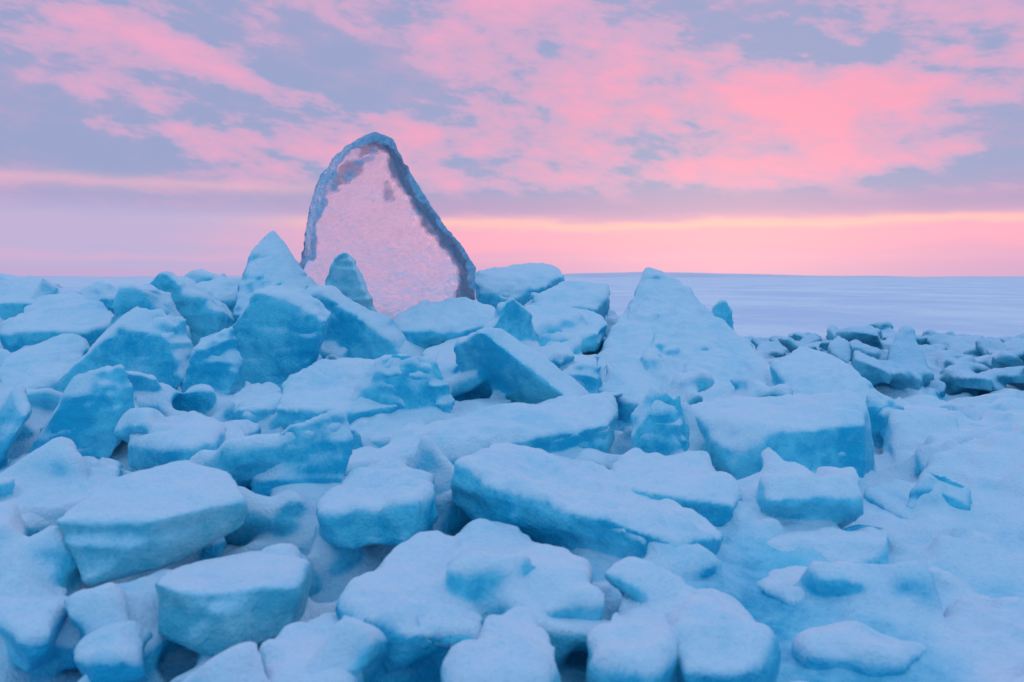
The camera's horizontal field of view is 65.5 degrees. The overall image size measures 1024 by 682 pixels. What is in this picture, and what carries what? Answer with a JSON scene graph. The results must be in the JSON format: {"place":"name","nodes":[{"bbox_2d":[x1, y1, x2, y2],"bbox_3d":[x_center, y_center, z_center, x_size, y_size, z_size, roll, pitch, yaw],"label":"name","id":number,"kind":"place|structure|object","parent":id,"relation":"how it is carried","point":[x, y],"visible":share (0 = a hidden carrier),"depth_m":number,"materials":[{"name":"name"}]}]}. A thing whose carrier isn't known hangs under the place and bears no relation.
{"place":"outdoors","nodes":[
{"label":"outdoors","id":0,"kind":"place"},
{"bbox_2d":[0,240,1023,681],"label":"ice rubble ridge","id":1,"kind":"structure","parent":0,"point":[944,554],"depth_m":3.35,"materials":[{"name":"blue ice"}]},
{"bbox_2d":[0,586,67,672],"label":"ice block","id":2,"kind":"structure","parent":1,"relation":"on","point":[31,625],"depth_m":2.21,"materials":[{"name":"blue ice"}]},
{"bbox_2d":[0,273,81,319],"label":"ice block","id":3,"kind":"structure","parent":1,"relation":"on","point":[15,299],"depth_m":7.08,"materials":[{"name":"blue ice"}]},
{"bbox_2d":[20,505,67,526],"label":"ice block","id":4,"kind":"structure","parent":1,"relation":"on","point":[52,515],"depth_m":2.91,"materials":[{"name":"blue ice"}]},
{"bbox_2d":[0,333,89,390],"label":"ice block","id":5,"kind":"structure","parent":1,"relation":"on","point":[44,368],"depth_m":5.23,"materials":[{"name":"white snow"}]},
{"bbox_2d":[0,293,113,352],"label":"ice block","id":6,"kind":"structure","parent":1,"relation":"on","point":[19,331],"depth_m":5.94,"materials":[{"name":"blue ice"}]},
{"bbox_2d":[0,456,122,509],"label":"ice block","id":7,"kind":"structure","parent":1,"relation":"on","point":[31,493],"depth_m":3.39,"materials":[{"name":"blue ice"}]},
{"bbox_2d":[29,364,134,458],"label":"ice block","id":8,"kind":"structure","parent":1,"relation":"on","point":[83,409],"depth_m":4.25,"materials":[{"name":"blue ice"}]},
{"bbox_2d":[74,620,152,681],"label":"ice block","id":9,"kind":"structure","parent":1,"relation":"on","point":[112,652],"depth_m":2.10,"materials":[{"name":"blue ice"}]},
{"bbox_2d":[56,306,192,392],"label":"ice block","id":10,"kind":"structure","parent":1,"relation":"on","point":[116,340],"depth_m":5.05,"materials":[{"name":"blue ice"}]},
{"bbox_2d":[106,284,190,339],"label":"ice block","id":11,"kind":"structure","parent":1,"relation":"on","point":[167,301],"depth_m":6.08,"materials":[{"name":"blue ice"}]},
{"bbox_2d":[55,461,247,586],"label":"ice block","id":12,"kind":"structure","parent":1,"relation":"on","point":[144,520],"depth_m":2.66,"materials":[{"name":"blue ice"}]},
{"bbox_2d":[128,411,226,469],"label":"ice block","id":13,"kind":"structure","parent":1,"relation":"on","point":[197,432],"depth_m":3.95,"materials":[{"name":"blue ice"}]},
{"bbox_2d":[149,271,235,336],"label":"ice block","id":14,"kind":"structure","parent":1,"relation":"on","point":[202,311],"depth_m":6.31,"materials":[{"name":"blue ice"}]},
{"bbox_2d":[182,327,242,394],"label":"ice block","id":15,"kind":"structure","parent":1,"relation":"on","point":[220,373],"depth_m":5.04,"materials":[{"name":"blue ice"}]},
{"bbox_2d":[197,277,241,312],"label":"ice block","id":16,"kind":"structure","parent":1,"relation":"on","point":[223,291],"depth_m":7.01,"materials":[{"name":"blue ice"}]},
{"bbox_2d":[155,551,311,655],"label":"ice block","id":17,"kind":"structure","parent":1,"relation":"on","point":[213,607],"depth_m":2.31,"materials":[{"name":"blue ice"},{"name":"snow"}]},
{"bbox_2d":[233,426,244,438],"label":"ice block","id":18,"kind":"structure","parent":1,"relation":"on","point":[241,434],"depth_m":4.25,"materials":[{"name":"blue ice"}]},
{"bbox_2d":[232,381,281,422],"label":"ice block","id":19,"kind":"structure","parent":1,"relation":"on","point":[271,394],"depth_m":4.82,"materials":[{"name":"blue ice"}]},
{"bbox_2d":[233,231,307,320],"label":"ice block","id":20,"kind":"structure","parent":1,"relation":"on","point":[252,281],"depth_m":6.74,"materials":[{"name":"blue ice"}]},
{"bbox_2d":[231,286,331,384],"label":"ice block","id":21,"kind":"structure","parent":1,"relation":"on","point":[265,321],"depth_m":5.62,"materials":[{"name":"blue ice"}]},
{"bbox_2d":[250,410,353,495],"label":"ice block","id":22,"kind":"structure","parent":1,"relation":"on","point":[322,454],"depth_m":3.38,"materials":[{"name":"blue ice"}]},
{"bbox_2d":[259,612,363,681],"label":"ice block","id":23,"kind":"structure","parent":1,"relation":"on","point":[288,652],"depth_m":2.04,"materials":[{"name":"white snow"}]},
{"bbox_2d":[305,276,347,358],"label":"ice block","id":24,"kind":"structure","parent":1,"relation":"on","point":[325,352],"depth_m":6.07,"materials":[{"name":"blue ice"}]},
{"bbox_2d":[276,354,407,427],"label":"ice block","id":25,"kind":"structure","parent":1,"relation":"on","point":[324,377],"depth_m":4.83,"materials":[{"name":"blue ice"}]},
{"bbox_2d":[325,252,376,311],"bbox_3d":[-1.357,-0.390,6.783,0.493,0.728,0.090,0,5,0],"label":"ice shard","id":26,"kind":"object","parent":1,"relation":"on","point":[345,277],"visible":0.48,"depth_m":6.75,"materials":[{"name":"blue ice"}]},
{"bbox_2d":[306,285,406,359],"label":"ice block","id":27,"kind":"structure","parent":1,"relation":"on","point":[379,335],"depth_m":6.13,"materials":[{"name":"blue ice"}]},
{"bbox_2d":[316,457,438,548],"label":"ice block","id":28,"kind":"structure","parent":1,"relation":"on","point":[388,501],"depth_m":2.93,"materials":[{"name":"blue ice"}]},
{"bbox_2d":[299,132,475,320],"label":"clear ice slab","id":29,"kind":"structure","parent":1,"relation":"on","point":[374,214],"depth_m":6.95,"materials":[{"name":"clear ice"}]},
{"bbox_2d":[351,354,454,412],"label":"ice block","id":30,"kind":"structure","parent":1,"relation":"on","point":[371,384],"depth_m":4.66,"materials":[{"name":"blue ice"}]},
{"bbox_2d":[335,530,483,670],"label":"ice block","id":31,"kind":"structure","parent":1,"relation":"on","point":[387,604],"depth_m":2.30,"materials":[{"name":"blue ice"}]},
{"bbox_2d":[370,397,510,447],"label":"ice block","id":32,"kind":"structure","parent":1,"relation":"on","point":[381,440],"depth_m":4.41,"materials":[{"name":"blue ice"}]},
{"bbox_2d":[422,336,464,356],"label":"ice block","id":33,"kind":"structure","parent":1,"relation":"on","point":[446,346],"depth_m":6.09,"materials":[{"name":"blue ice"}]},
{"bbox_2d":[394,297,495,348],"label":"ice block","id":34,"kind":"structure","parent":1,"relation":"on","point":[443,326],"depth_m":6.41,"materials":[{"name":"blue ice"}]},
{"bbox_2d":[378,391,618,466],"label":"ice block","id":35,"kind":"structure","parent":1,"relation":"on","point":[516,423],"depth_m":4.16,"materials":[{"name":"blue ice"}]},
{"bbox_2d":[440,606,560,681],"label":"ice block","id":36,"kind":"structure","parent":1,"relation":"on","point":[513,644],"depth_m":1.96,"materials":[{"name":"white snow"}]},
{"bbox_2d":[474,263,564,307],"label":"ice block","id":37,"kind":"structure","parent":1,"relation":"on","point":[494,283],"depth_m":7.51,"materials":[{"name":"blue ice"}]},
{"bbox_2d":[447,518,604,620],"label":"ice block","id":38,"kind":"structure","parent":1,"relation":"on","point":[558,582],"depth_m":2.47,"materials":[{"name":"blue ice"}]},
{"bbox_2d":[525,301,607,352],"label":"ice block","id":39,"kind":"structure","parent":1,"relation":"on","point":[541,311],"depth_m":6.62,"materials":[{"name":"blue ice"}]},
{"bbox_2d":[530,280,609,316],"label":"ice block","id":40,"kind":"structure","parent":1,"relation":"on","point":[587,296],"depth_m":7.25,"materials":[{"name":"blue ice"}]},
{"bbox_2d":[559,354,598,370],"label":"ice block","id":41,"kind":"structure","parent":1,"relation":"on","point":[592,363],"depth_m":5.79,"materials":[{"name":"blue ice"}]},
{"bbox_2d":[563,363,602,393],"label":"ice block","id":42,"kind":"structure","parent":1,"relation":"on","point":[588,375],"depth_m":5.16,"materials":[{"name":"blue ice"}]},
{"bbox_2d":[450,443,723,554],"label":"ice block","id":43,"kind":"structure","parent":1,"relation":"on","point":[505,483],"depth_m":3.04,"materials":[{"name":"blue ice"}]},
{"bbox_2d":[597,312,654,374],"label":"ice block","id":44,"kind":"structure","parent":1,"relation":"on","point":[640,334],"depth_m":6.42,"materials":[{"name":"blue ice"}]},
{"bbox_2d":[599,354,662,422],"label":"ice block","id":45,"kind":"structure","parent":1,"relation":"on","point":[636,388],"depth_m":5.21,"materials":[{"name":"blue ice"}]},
{"bbox_2d":[586,574,692,681],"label":"ice block","id":46,"kind":"structure","parent":1,"relation":"on","point":[620,647],"depth_m":2.04,"materials":[{"name":"blue ice"}]},
{"bbox_2d":[630,388,689,451],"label":"ice block","id":47,"kind":"structure","parent":1,"relation":"on","point":[642,423],"depth_m":4.18,"materials":[{"name":"blue ice"}]},
{"bbox_2d":[611,448,741,526],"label":"ice block","id":48,"kind":"structure","parent":1,"relation":"on","point":[718,509],"depth_m":3.45,"materials":[{"name":"blue ice"}]},
{"bbox_2d":[627,267,756,375],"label":"ice block","id":49,"kind":"structure","parent":1,"relation":"on","point":[691,337],"depth_m":6.68,"materials":[{"name":"blue ice"}]},
{"bbox_2d":[665,588,780,681],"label":"ice block","id":50,"kind":"structure","parent":1,"relation":"on","point":[722,636],"depth_m":2.10,"materials":[{"name":"blue ice"}]},
{"bbox_2d":[712,300,733,329],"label":"ice block","id":51,"kind":"structure","parent":1,"relation":"on","point":[722,309],"depth_m":9.00,"materials":[{"name":"blue ice"}]},
{"bbox_2d":[684,324,769,390],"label":"ice block","id":52,"kind":"structure","parent":1,"relation":"on","point":[730,339],"depth_m":6.29,"materials":[{"name":"blue ice"}]},
{"bbox_2d":[756,566,806,604],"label":"ice block","id":53,"kind":"structure","parent":1,"relation":"on","point":[776,584],"depth_m":2.75,"materials":[{"name":"blue ice"}]},
{"bbox_2d":[690,390,874,479],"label":"ice block","id":54,"kind":"structure","parent":1,"relation":"on","point":[740,434],"depth_m":4.21,"materials":[{"name":"blue ice"}]},
{"bbox_2d":[770,347,876,401],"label":"ice block","id":55,"kind":"structure","parent":1,"relation":"on","point":[827,373],"depth_m":5.94,"materials":[{"name":"white snow"}]},
{"bbox_2d":[767,525,889,563],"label":"ice block","id":56,"kind":"structure","parent":1,"relation":"on","point":[848,544],"depth_m":3.16,"materials":[{"name":"blue ice"}]},
{"bbox_2d":[791,620,927,676],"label":"ice block","id":57,"kind":"structure","parent":1,"relation":"on","point":[858,647],"depth_m":2.24,"materials":[{"name":"white snow"}]},
{"bbox_2d":[865,388,903,448],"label":"ice block","id":58,"kind":"structure","parent":1,"relation":"on","point":[876,402],"depth_m":4.98,"materials":[{"name":"blue ice"}]},
{"bbox_2d":[864,479,916,519],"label":"ice block","id":59,"kind":"structure","parent":1,"relation":"on","point":[892,496],"depth_m":3.92,"materials":[{"name":"blue ice"}]},
{"bbox_2d":[907,472,971,510],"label":"ice block","id":60,"kind":"structure","parent":1,"relation":"on","point":[956,495],"depth_m":3.81,"materials":[{"name":"blue ice"}]},
{"bbox_2d":[943,596,1023,676],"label":"ice block","id":61,"kind":"structure","parent":1,"relation":"on","point":[994,628],"depth_m":2.45,"materials":[{"name":"white snow"}]},
{"bbox_2d":[0,0,1023,276],"label":"sky","id":62,"kind":"structure","parent":0,"point":[138,137],"materials":[{"name":"pink"}]},
{"bbox_2d":[19,272,1023,276],"bbox_3d":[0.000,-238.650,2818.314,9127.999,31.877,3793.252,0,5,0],"label":"distant hills","id":63,"kind":"structure","parent":0,"point":[639,274],"depth_m":3875.83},
{"bbox_2d":[39,277,1023,337],"bbox_3d":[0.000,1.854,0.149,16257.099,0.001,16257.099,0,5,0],"label":"frozen lake","id":64,"kind":"structure","parent":0,"point":[766,307],"depth_m":63.24,"materials":[{"name":"white ice"}]},
{"bbox_2d":[821,333,1023,438],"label":"broken ice field","id":65,"kind":"structure","parent":0,"point":[989,414],"depth_m":9.69,"materials":[{"name":"white snow"}]},
{"bbox_2d":[743,322,1023,398],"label":"teal ice hummocks","id":66,"kind":"structure","parent":65,"relation":"on","point":[886,359],"depth_m":12.60,"materials":[{"name":"blue ice"}]}
]}

